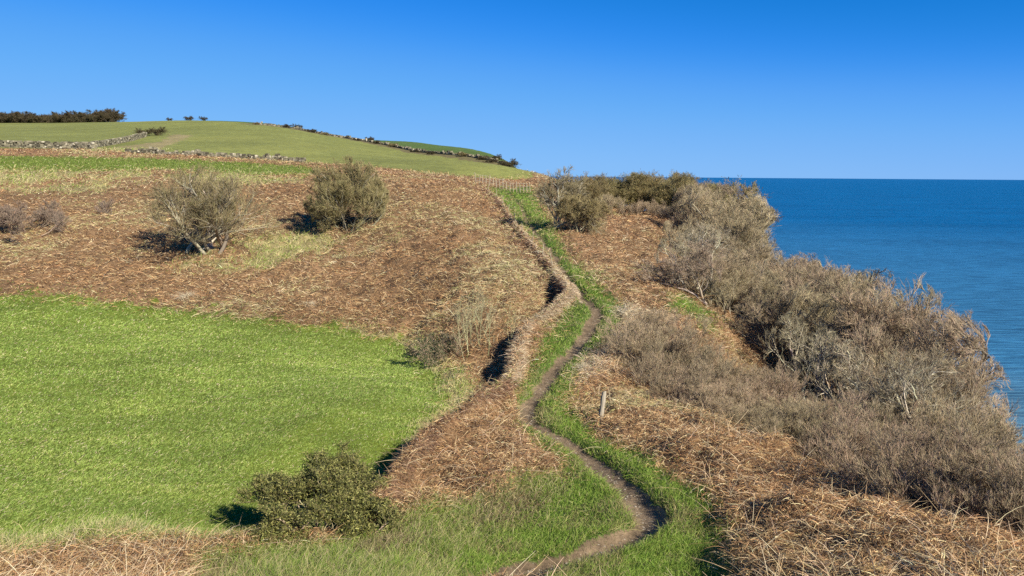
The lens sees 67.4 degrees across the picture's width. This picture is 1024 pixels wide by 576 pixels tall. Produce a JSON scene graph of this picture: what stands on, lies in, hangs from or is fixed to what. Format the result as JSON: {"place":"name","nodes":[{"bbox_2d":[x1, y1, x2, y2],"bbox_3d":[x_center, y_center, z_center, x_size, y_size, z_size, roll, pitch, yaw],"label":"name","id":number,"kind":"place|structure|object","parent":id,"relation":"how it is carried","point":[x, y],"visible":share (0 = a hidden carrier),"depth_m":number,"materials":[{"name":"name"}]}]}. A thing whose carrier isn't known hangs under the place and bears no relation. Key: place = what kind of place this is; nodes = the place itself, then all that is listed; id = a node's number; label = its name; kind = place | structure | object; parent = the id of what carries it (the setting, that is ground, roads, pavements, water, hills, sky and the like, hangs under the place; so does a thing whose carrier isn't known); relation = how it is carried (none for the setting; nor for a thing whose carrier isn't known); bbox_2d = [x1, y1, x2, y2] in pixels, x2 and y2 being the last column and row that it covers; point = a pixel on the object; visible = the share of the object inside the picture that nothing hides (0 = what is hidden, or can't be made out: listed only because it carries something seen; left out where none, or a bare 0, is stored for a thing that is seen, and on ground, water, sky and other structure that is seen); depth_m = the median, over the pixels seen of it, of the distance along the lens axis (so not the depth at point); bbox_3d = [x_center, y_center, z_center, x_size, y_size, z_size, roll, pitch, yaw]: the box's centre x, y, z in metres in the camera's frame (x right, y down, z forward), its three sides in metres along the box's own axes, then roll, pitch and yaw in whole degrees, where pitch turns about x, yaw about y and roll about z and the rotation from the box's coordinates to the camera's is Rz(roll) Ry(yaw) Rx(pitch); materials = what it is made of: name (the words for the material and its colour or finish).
{"place":"outdoors","nodes":[
{"label":"outdoors","id":0,"kind":"place"},
{"bbox_2d":[0,120,535,179],"bbox_3d":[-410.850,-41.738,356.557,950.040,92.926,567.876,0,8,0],"label":"hill fields","id":1,"kind":"structure","parent":0,"point":[227,137],"depth_m":136.30,"materials":[{"name":"plant"}]},
{"bbox_2d":[2,111,29,122],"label":"wood tree","id":2,"kind":"object","parent":1,"relation":"on","point":[11,117],"visible":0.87,"depth_m":287.30,"materials":[{"name":"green plant"}]},
{"bbox_2d":[10,112,37,122],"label":"wood tree","id":3,"kind":"object","parent":1,"relation":"on","point":[26,116],"visible":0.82,"depth_m":288.37,"materials":[{"name":"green plant"}]},
{"bbox_2d":[33,114,53,122],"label":"wood tree","id":4,"kind":"object","parent":1,"relation":"on","point":[44,119],"visible":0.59,"depth_m":289.57,"materials":[{"name":"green plant"}]},
{"bbox_2d":[0,140,96,148],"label":"drystone wall","id":5,"kind":"structure","parent":1,"relation":"on","point":[37,144],"depth_m":102.06,"materials":[{"name":"stone"}]},
{"bbox_2d":[43,111,69,122],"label":"wood tree","id":6,"kind":"object","parent":1,"relation":"on","point":[52,118],"visible":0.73,"depth_m":285.65,"materials":[{"name":"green plant"}]},
{"bbox_2d":[77,114,100,122],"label":"wood tree","id":7,"kind":"object","parent":1,"relation":"on","point":[91,118],"visible":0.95,"depth_m":286.90,"materials":[{"name":"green plant"}]},
{"bbox_2d":[79,110,112,121],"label":"wood tree","id":8,"kind":"object","parent":1,"relation":"on","point":[81,113],"visible":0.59,"depth_m":289.83,"materials":[{"name":"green plant"}]},
{"bbox_2d":[93,110,125,121],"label":"wood tree","id":9,"kind":"object","parent":1,"relation":"on","point":[111,115],"visible":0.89,"depth_m":290.44,"materials":[{"name":"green plant"}]},
{"bbox_2d":[104,107,126,121],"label":"wood tree","id":10,"kind":"object","parent":1,"relation":"on","point":[107,111],"visible":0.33,"depth_m":298.39,"materials":[{"name":"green plant"}]},
{"bbox_2d":[91,132,146,146],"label":"drystone wall","id":11,"kind":"structure","parent":1,"relation":"on","point":[118,140],"depth_m":118.12,"materials":[{"name":"stone"}]},
{"bbox_2d":[147,126,170,135],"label":"hill bush","id":12,"kind":"object","parent":1,"relation":"on","point":[155,131],"visible":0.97,"depth_m":149.07,"materials":[{"name":"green plant"}]},
{"bbox_2d":[125,147,305,161],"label":"drystone wall","id":13,"kind":"structure","parent":1,"relation":"on","point":[199,152],"depth_m":95.50,"materials":[{"name":"stone"}]},
{"bbox_2d":[254,121,508,166],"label":"drystone wall","id":14,"kind":"structure","parent":1,"relation":"on","point":[448,152],"depth_m":185.62,"materials":[{"name":"stone"}]},
{"bbox_2d":[497,158,518,167],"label":"hill bush","id":15,"kind":"object","parent":1,"relation":"on","point":[507,163],"visible":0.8,"depth_m":147.82,"materials":[{"name":"green plant"}]},
{"bbox_2d":[0,123,1023,575],"bbox_3d":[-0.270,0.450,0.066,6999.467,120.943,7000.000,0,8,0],"label":"ground","id":16,"kind":"structure","parent":0,"point":[304,283],"depth_m":42.09,"materials":[{"name":"plant"}]},
{"bbox_2d":[0,197,113,242],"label":"bramble bush","id":17,"kind":"object","parent":16,"relation":"on","point":[46,215],"visible":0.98,"depth_m":55.08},
{"bbox_2d":[172,288,198,300],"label":"grass tussock","id":18,"kind":"object","parent":16,"relation":"on","point":[183,296],"depth_m":41.34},
{"bbox_2d":[136,162,282,254],"bbox_3d":[-19.192,-5.168,49.740,9.496,6.101,10.413,-4,9,-28],"label":"hawthorn tree","id":19,"kind":"object","parent":16,"relation":"on","point":[203,207],"visible":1,"depth_m":47.53,"materials":[{"name":"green plant"}]},
{"bbox_2d":[0,287,449,537],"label":"pasture","id":20,"kind":"structure","parent":16,"relation":"on","point":[162,403],"depth_m":23.50,"materials":[{"name":"plant"}]},
{"bbox_2d":[218,438,405,548],"bbox_3d":[-3.736,4.044,14.461,3.642,1.962,3.070,-1,9,-12],"label":"gorse bush","id":21,"kind":"object","parent":20,"relation":"on","point":[339,486],"visible":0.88,"depth_m":13.95,"materials":[{"name":"green plant"}]},
{"bbox_2d":[403,328,463,368],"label":"blackthorn bush","id":22,"kind":"object","parent":20,"relation":"on","point":[429,343],"visible":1,"depth_m":29.93,"materials":[{"name":"brown plant"}]},
{"bbox_2d":[302,154,389,232],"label":"bush","id":23,"kind":"object","parent":16,"relation":"on","point":[340,192],"visible":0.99,"depth_m":52.84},
{"bbox_2d":[0,147,752,575],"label":"grass","id":24,"kind":"structure","parent":16,"relation":"on","point":[390,555],"depth_m":18.88,"materials":[{"name":"plant"}]},
{"bbox_2d":[451,287,518,361],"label":"broom bush","id":25,"kind":"object","parent":16,"relation":"on","point":[473,318],"visible":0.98,"depth_m":30.03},
{"bbox_2d":[474,173,530,192],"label":"field fence","id":26,"kind":"object","parent":16,"relation":"on","point":[523,186],"visible":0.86,"depth_m":82.50,"materials":[{"name":"brown wood"}]},
{"bbox_2d":[0,147,1023,575],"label":"bracken","id":27,"kind":"object","parent":16,"relation":"on","point":[1002,551],"visible":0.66,"depth_m":20.43,"materials":[{"name":"plant"}]},
{"bbox_2d":[531,165,607,234],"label":"thorn tree","id":28,"kind":"object","parent":16,"relation":"on","point":[557,183],"visible":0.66,"depth_m":53.34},
{"bbox_2d":[547,191,615,233],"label":"thorn shrub","id":29,"kind":"object","parent":16,"relation":"on","point":[592,209],"visible":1,"depth_m":52.18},
{"bbox_2d":[569,361,597,370],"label":"grass tussock","id":30,"kind":"object","parent":16,"relation":"on","point":[583,367],"depth_m":25.11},
{"bbox_2d":[560,176,610,198],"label":"olive shrub","id":31,"kind":"object","parent":16,"relation":"on","point":[594,183],"visible":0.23,"depth_m":70.76,"materials":[{"name":"green plant"}]},
{"bbox_2d":[567,171,611,201],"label":"olive shrub","id":32,"kind":"object","parent":16,"relation":"on","point":[590,182],"visible":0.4,"depth_m":70.62,"materials":[{"name":"green plant"}]},
{"bbox_2d":[598,391,605,420],"bbox_3d":[2.371,3.248,20.278,0.140,1.109,0.145,3,8,-18],"label":"wooden post","id":33,"kind":"object","parent":16,"relation":"on","point":[602,403],"visible":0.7,"depth_m":20.22,"materials":[{"name":"brown wood"}]},
{"bbox_2d":[580,174,626,208],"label":"olive shrub","id":34,"kind":"object","parent":16,"relation":"on","point":[619,195],"visible":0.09,"depth_m":74.91,"materials":[{"name":"green plant"}]},
{"bbox_2d":[587,173,620,200],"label":"olive shrub","id":35,"kind":"object","parent":16,"relation":"on","point":[611,181],"visible":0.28,"depth_m":74.82,"materials":[{"name":"green plant"}]},
{"bbox_2d":[588,172,631,203],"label":"olive shrub","id":36,"kind":"object","parent":16,"relation":"on","point":[623,177],"visible":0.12,"depth_m":76.89,"materials":[{"name":"green plant"}]},
{"bbox_2d":[598,192,624,212],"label":"shrub","id":37,"kind":"object","parent":16,"relation":"on","point":[611,201],"visible":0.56,"depth_m":68.97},
{"bbox_2d":[617,203,643,214],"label":"shrub","id":38,"kind":"object","parent":16,"relation":"on","point":[629,209],"visible":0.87,"depth_m":70.19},
{"bbox_2d":[612,171,651,205],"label":"olive shrub","id":39,"kind":"object","parent":16,"relation":"on","point":[636,180],"visible":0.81,"depth_m":75.64,"materials":[{"name":"green plant"}]},
{"bbox_2d":[607,301,658,318],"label":"grass tussock","id":40,"kind":"object","parent":16,"relation":"on","point":[627,313],"depth_m":31.80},
{"bbox_2d":[619,172,671,211],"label":"olive shrub","id":41,"kind":"object","parent":16,"relation":"on","point":[643,191],"visible":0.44,"depth_m":75.89,"materials":[{"name":"green plant"}]},
{"bbox_2d":[632,199,666,214],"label":"shrub","id":42,"kind":"object","parent":16,"relation":"on","point":[647,206],"visible":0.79,"depth_m":70.11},
{"bbox_2d":[595,306,716,367],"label":"thorn shrub","id":43,"kind":"object","parent":16,"relation":"on","point":[636,330],"visible":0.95,"depth_m":26.91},
{"bbox_2d":[631,171,702,209],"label":"olive shrub","id":44,"kind":"object","parent":16,"relation":"on","point":[677,174],"visible":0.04,"depth_m":80.09,"materials":[{"name":"green plant"}]},
{"bbox_2d":[651,204,686,217],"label":"shrub","id":45,"kind":"object","parent":16,"relation":"on","point":[668,211],"visible":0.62,"depth_m":68.27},
{"bbox_2d":[639,170,704,208],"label":"olive shrub","id":46,"kind":"object","parent":16,"relation":"on","point":[648,177],"visible":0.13,"depth_m":76.39,"materials":[{"name":"green plant"}]},
{"bbox_2d":[644,173,704,212],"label":"olive shrub","id":47,"kind":"object","parent":16,"relation":"on","point":[689,181],"visible":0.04,"depth_m":76.20,"materials":[{"name":"green plant"}]},
{"bbox_2d":[627,338,725,382],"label":"thorn shrub","id":48,"kind":"object","parent":16,"relation":"on","point":[687,358],"visible":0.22,"depth_m":25.77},
{"bbox_2d":[622,349,736,406],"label":"thorn bush","id":49,"kind":"object","parent":16,"relation":"on","point":[700,377],"visible":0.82,"depth_m":23.28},
{"bbox_2d":[646,170,713,210],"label":"olive shrub","id":50,"kind":"object","parent":16,"relation":"on","point":[665,195],"visible":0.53,"depth_m":73.63,"materials":[{"name":"green plant"}]},
{"bbox_2d":[629,239,731,304],"bbox_3d":[8.133,-0.810,37.257,5.067,3.203,2.826,0,8,0],"label":"leaning tree","id":51,"kind":"object","parent":16,"relation":"on","point":[696,267],"visible":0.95,"depth_m":37.03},
{"bbox_2d":[615,326,747,381],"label":"thorn shrub","id":52,"kind":"object","parent":16,"relation":"on","point":[710,356],"visible":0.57,"depth_m":25.32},
{"bbox_2d":[661,212,716,247],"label":"grey shrub","id":53,"kind":"object","parent":16,"relation":"on","point":[666,226],"visible":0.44,"depth_m":55.70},
{"bbox_2d":[671,210,713,230],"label":"shrub","id":54,"kind":"object","parent":16,"relation":"on","point":[675,219],"visible":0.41,"depth_m":65.06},
{"bbox_2d":[654,221,735,293],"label":"twiggy tree","id":55,"kind":"object","parent":16,"relation":"on","point":[680,243],"visible":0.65,"depth_m":42.79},
{"bbox_2d":[673,180,722,234],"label":"bare shrub","id":56,"kind":"object","parent":16,"relation":"on","point":[685,187],"visible":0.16,"depth_m":66.84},
{"bbox_2d":[644,365,761,413],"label":"thorn bush","id":57,"kind":"object","parent":16,"relation":"on","point":[670,391],"visible":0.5,"depth_m":22.04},
{"bbox_2d":[675,220,735,257],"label":"grey shrub","id":58,"kind":"object","parent":16,"relation":"on","point":[714,236],"visible":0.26,"depth_m":53.16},
{"bbox_2d":[674,178,742,211],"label":"olive shrub","id":59,"kind":"object","parent":16,"relation":"on","point":[716,189],"visible":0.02,"depth_m":70.52,"materials":[{"name":"green plant"}]},
{"bbox_2d":[672,180,753,242],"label":"bare shrub","id":60,"kind":"object","parent":16,"relation":"on","point":[720,186],"visible":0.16,"depth_m":68.75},
{"bbox_2d":[672,242,764,307],"bbox_3d":[10.473,-0.441,39.478,4.583,3.797,4.646,-3,9,-21],"label":"twiggy tree","id":61,"kind":"object","parent":16,"relation":"on","point":[726,264],"visible":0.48,"depth_m":38.86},
{"bbox_2d":[667,350,777,408],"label":"thorn shrub","id":62,"kind":"object","parent":16,"relation":"on","point":[749,371],"visible":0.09,"depth_m":25.17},
{"bbox_2d":[675,183,770,251],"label":"bare shrub","id":63,"kind":"object","parent":16,"relation":"on","point":[694,206],"visible":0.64,"depth_m":61.89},
{"bbox_2d":[681,380,769,422],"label":"thorn bush","id":64,"kind":"object","parent":16,"relation":"on","point":[719,403],"visible":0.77,"depth_m":20.93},
{"bbox_2d":[687,175,771,232],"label":"olive shrub","id":65,"kind":"object","parent":16,"relation":"on","point":[746,190],"visible":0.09,"depth_m":68.82,"materials":[{"name":"green plant"}]},
{"bbox_2d":[713,249,756,293],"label":"grey shrub","id":66,"kind":"object","parent":16,"relation":"on","point":[736,255],"visible":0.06,"depth_m":49.34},
{"bbox_2d":[688,194,783,261],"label":"bare shrub","id":67,"kind":"object","parent":16,"relation":"on","point":[772,216],"visible":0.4,"depth_m":55.32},
{"bbox_2d":[668,358,809,409],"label":"thorn shrub","id":68,"kind":"object","parent":16,"relation":"on","point":[763,376],"visible":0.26,"depth_m":23.90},
{"bbox_2d":[702,203,776,262],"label":"bare shrub","id":69,"kind":"object","parent":16,"relation":"on","point":[744,231],"visible":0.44,"depth_m":53.17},
{"bbox_2d":[699,266,785,332],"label":"twiggy tree","id":70,"kind":"object","parent":16,"relation":"on","point":[717,288],"visible":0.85,"depth_m":37.45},
{"bbox_2d":[722,260,770,312],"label":"grey shrub","id":71,"kind":"object","parent":16,"relation":"on","point":[744,286],"visible":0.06,"depth_m":46.76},
{"bbox_2d":[723,231,785,275],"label":"bare shrub","id":72,"kind":"object","parent":16,"relation":"on","point":[763,251],"visible":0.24,"depth_m":49.93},
{"bbox_2d":[692,400,829,439],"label":"thorn bush","id":73,"kind":"object","parent":16,"relation":"on","point":[756,418],"visible":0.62,"depth_m":19.27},
{"bbox_2d":[743,259,792,323],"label":"grey shrub","id":74,"kind":"object","parent":16,"relation":"on","point":[764,269],"visible":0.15,"depth_m":43.90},
{"bbox_2d":[730,285,826,362],"bbox_3d":[12.025,1.620,34.486,4.496,4.027,3.458,-3,9,-21],"label":"twiggy tree","id":75,"kind":"object","parent":16,"relation":"on","point":[768,319],"visible":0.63,"depth_m":33.94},
{"bbox_2d":[738,251,822,308],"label":"bare shrub","id":76,"kind":"object","parent":16,"relation":"on","point":[778,257],"visible":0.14,"depth_m":46.19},
{"bbox_2d":[748,267,820,323],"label":"grey shrub","id":77,"kind":"object","parent":16,"relation":"on","point":[781,284],"visible":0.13,"depth_m":41.21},
{"bbox_2d":[743,251,835,320],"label":"bare shrub","id":78,"kind":"object","parent":16,"relation":"on","point":[793,260],"visible":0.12,"depth_m":44.77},
{"bbox_2d":[739,390,844,440],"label":"thorn shrub","id":79,"kind":"object","parent":16,"relation":"on","point":[827,401],"visible":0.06,"depth_m":21.72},
{"bbox_2d":[715,370,872,419],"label":"thorn shrub","id":80,"kind":"object","parent":16,"relation":"on","point":[787,391],"visible":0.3,"depth_m":23.27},
{"bbox_2d":[763,257,830,303],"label":"bare shrub","id":81,"kind":"object","parent":16,"relation":"on","point":[800,267],"visible":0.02,"depth_m":43.51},
{"bbox_2d":[758,310,845,402],"bbox_3d":[11.623,2.808,30.656,3.479,3.871,3.221,-1,8,-6],"label":"twiggy tree","id":82,"kind":"object","parent":16,"relation":"on","point":[797,328],"visible":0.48,"depth_m":30.68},
{"bbox_2d":[768,259,867,318],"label":"bare shrub","id":83,"kind":"object","parent":16,"relation":"on","point":[804,270],"visible":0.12,"depth_m":39.85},
{"bbox_2d":[761,394,883,453],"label":"thorn shrub","id":84,"kind":"object","parent":16,"relation":"on","point":[788,423],"visible":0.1,"depth_m":20.43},
{"bbox_2d":[777,327,880,407],"bbox_3d":[11.729,3.547,27.529,4.333,4.432,4.861,8,11,42],"label":"twiggy tree","id":85,"kind":"object","parent":16,"relation":"on","point":[829,359],"visible":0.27,"depth_m":27.48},
{"bbox_2d":[766,265,895,349],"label":"bare shrub","id":86,"kind":"object","parent":16,"relation":"on","point":[837,278],"visible":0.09,"depth_m":37.65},
{"bbox_2d":[762,391,935,479],"bbox_3d":[8.284,3.759,18.506,3.825,1.939,5.038,0,8,-1],"label":"thorn shrub","id":87,"kind":"object","parent":16,"relation":"on","point":[798,412],"visible":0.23,"depth_m":19.21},
{"bbox_2d":[799,266,906,376],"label":"bare shrub","id":88,"kind":"object","parent":16,"relation":"on","point":[831,302],"visible":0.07,"depth_m":35.30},
{"bbox_2d":[772,263,945,387],"bbox_3d":[14.665,1.925,33.160,6.787,5.903,5.108,1,8,6],"label":"bare shrub","id":89,"kind":"object","parent":16,"relation":"on","point":[795,297],"visible":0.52,"depth_m":33.04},
{"bbox_2d":[805,339,931,416],"bbox_3d":[11.474,3.703,24.713,4.326,4.284,3.492,-1,8,-8],"label":"twiggy tree","id":90,"kind":"object","parent":16,"relation":"on","point":[835,375],"visible":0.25,"depth_m":24.81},
{"bbox_2d":[822,310,918,360],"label":"grey shrub","id":91,"kind":"object","parent":16,"relation":"on","point":[865,338],"visible":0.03,"depth_m":31.16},
{"bbox_2d":[793,389,979,484],"bbox_3d":[8.179,3.535,17.125,3.885,2.103,4.537,-1,8,-7],"label":"thorn shrub","id":92,"kind":"object","parent":16,"relation":"on","point":[856,424],"visible":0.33,"depth_m":17.12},
{"bbox_2d":[804,273,984,372],"bbox_3d":[14.964,2.261,30.622,5.226,6.021,5.231,0,8,-5],"label":"bare shrub","id":93,"kind":"object","parent":16,"relation":"on","point":[855,314],"visible":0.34,"depth_m":30.22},
{"bbox_2d":[817,330,993,433],"bbox_3d":[12.826,3.805,25.214,4.234,4.864,4.157,-4,10,-29],"label":"bare shrub","id":94,"kind":"object","parent":16,"relation":"on","point":[941,355],"visible":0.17,"depth_m":25.04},
{"bbox_2d":[834,350,981,426],"bbox_3d":[11.520,3.797,22.393,4.046,4.229,3.550,8,11,42],"label":"twiggy tree","id":95,"kind":"object","parent":16,"relation":"on","point":[914,378],"visible":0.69,"depth_m":22.21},
{"bbox_2d":[827,304,990,403],"bbox_3d":[14.241,3.104,27.552,4.981,5.813,7.578,7,10,37],"label":"bare shrub","id":96,"kind":"object","parent":16,"relation":"on","point":[978,343],"visible":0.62,"depth_m":26.27,"materials":[{"name":"plant"}]},
{"bbox_2d":[794,415,1023,485],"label":"thorn shrub","id":97,"kind":"object","parent":16,"relation":"on","point":[849,446],"visible":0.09,"depth_m":16.18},
{"bbox_2d":[813,420,1022,528],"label":"thorn shrub","id":98,"kind":"object","parent":16,"relation":"on","point":[845,457],"visible":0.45,"depth_m":12.81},
{"bbox_2d":[841,363,1011,446],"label":"bare shrub","id":99,"kind":"object","parent":16,"relation":"on","point":[973,383],"visible":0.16,"depth_m":23.18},
{"bbox_2d":[857,387,1004,456],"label":"bare shrub","id":100,"kind":"object","parent":16,"relation":"on","point":[882,418],"visible":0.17,"depth_m":22.25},
{"bbox_2d":[843,347,1021,448],"bbox_3d":[14.038,4.244,25.728,5.752,4.446,4.823,1,8,2],"label":"grey shrub","id":101,"kind":"object","parent":16,"relation":"on","point":[983,376],"visible":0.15,"depth_m":24.96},
{"bbox_2d":[844,457,1021,527],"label":"thorn shrub","id":102,"kind":"object","parent":16,"relation":"on","point":[917,484],"visible":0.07,"depth_m":12.81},
{"bbox_2d":[847,402,1023,532],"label":"thorn shrub","id":103,"kind":"object","parent":16,"relation":"on","point":[950,463],"visible":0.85,"depth_m":12.58,"materials":[{"name":"plant"}]},
{"bbox_2d":[866,444,1011,528],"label":"thorn shrub","id":104,"kind":"object","parent":16,"relation":"on","point":[901,472],"visible":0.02,"depth_m":15.07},
{"bbox_2d":[895,398,1006,449],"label":"bare shrub","id":105,"kind":"object","parent":16,"relation":"on","point":[915,405],"visible":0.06,"depth_m":20.59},
{"bbox_2d":[880,386,1023,452],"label":"twiggy tree","id":106,"kind":"object","parent":16,"relation":"on","point":[935,414],"visible":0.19,"depth_m":19.93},
{"bbox_2d":[914,453,1023,536],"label":"thorn shrub","id":107,"kind":"object","parent":16,"relation":"on","point":[989,517],"visible":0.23,"depth_m":11.79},
{"bbox_2d":[940,421,1022,457],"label":"twiggy tree","id":108,"kind":"object","parent":16,"relation":"on","point":[971,426],"visible":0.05,"depth_m":18.47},
{"bbox_2d":[0,0,1023,179],"label":"sky","id":109,"kind":"structure","parent":0,"point":[837,89],"materials":[{"name":"blue"}]},
{"bbox_2d":[490,191,669,575],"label":"path","id":110,"kind":"structure","parent":0,"point":[647,509],"depth_m":15.70,"materials":[{"name":"soil"}]},
{"bbox_2d":[511,319,664,575],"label":"pebbles","id":111,"kind":"object","parent":110,"relation":"on","point":[603,477],"visible":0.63,"depth_m":15.32,"materials":[{"name":"stone"}]},
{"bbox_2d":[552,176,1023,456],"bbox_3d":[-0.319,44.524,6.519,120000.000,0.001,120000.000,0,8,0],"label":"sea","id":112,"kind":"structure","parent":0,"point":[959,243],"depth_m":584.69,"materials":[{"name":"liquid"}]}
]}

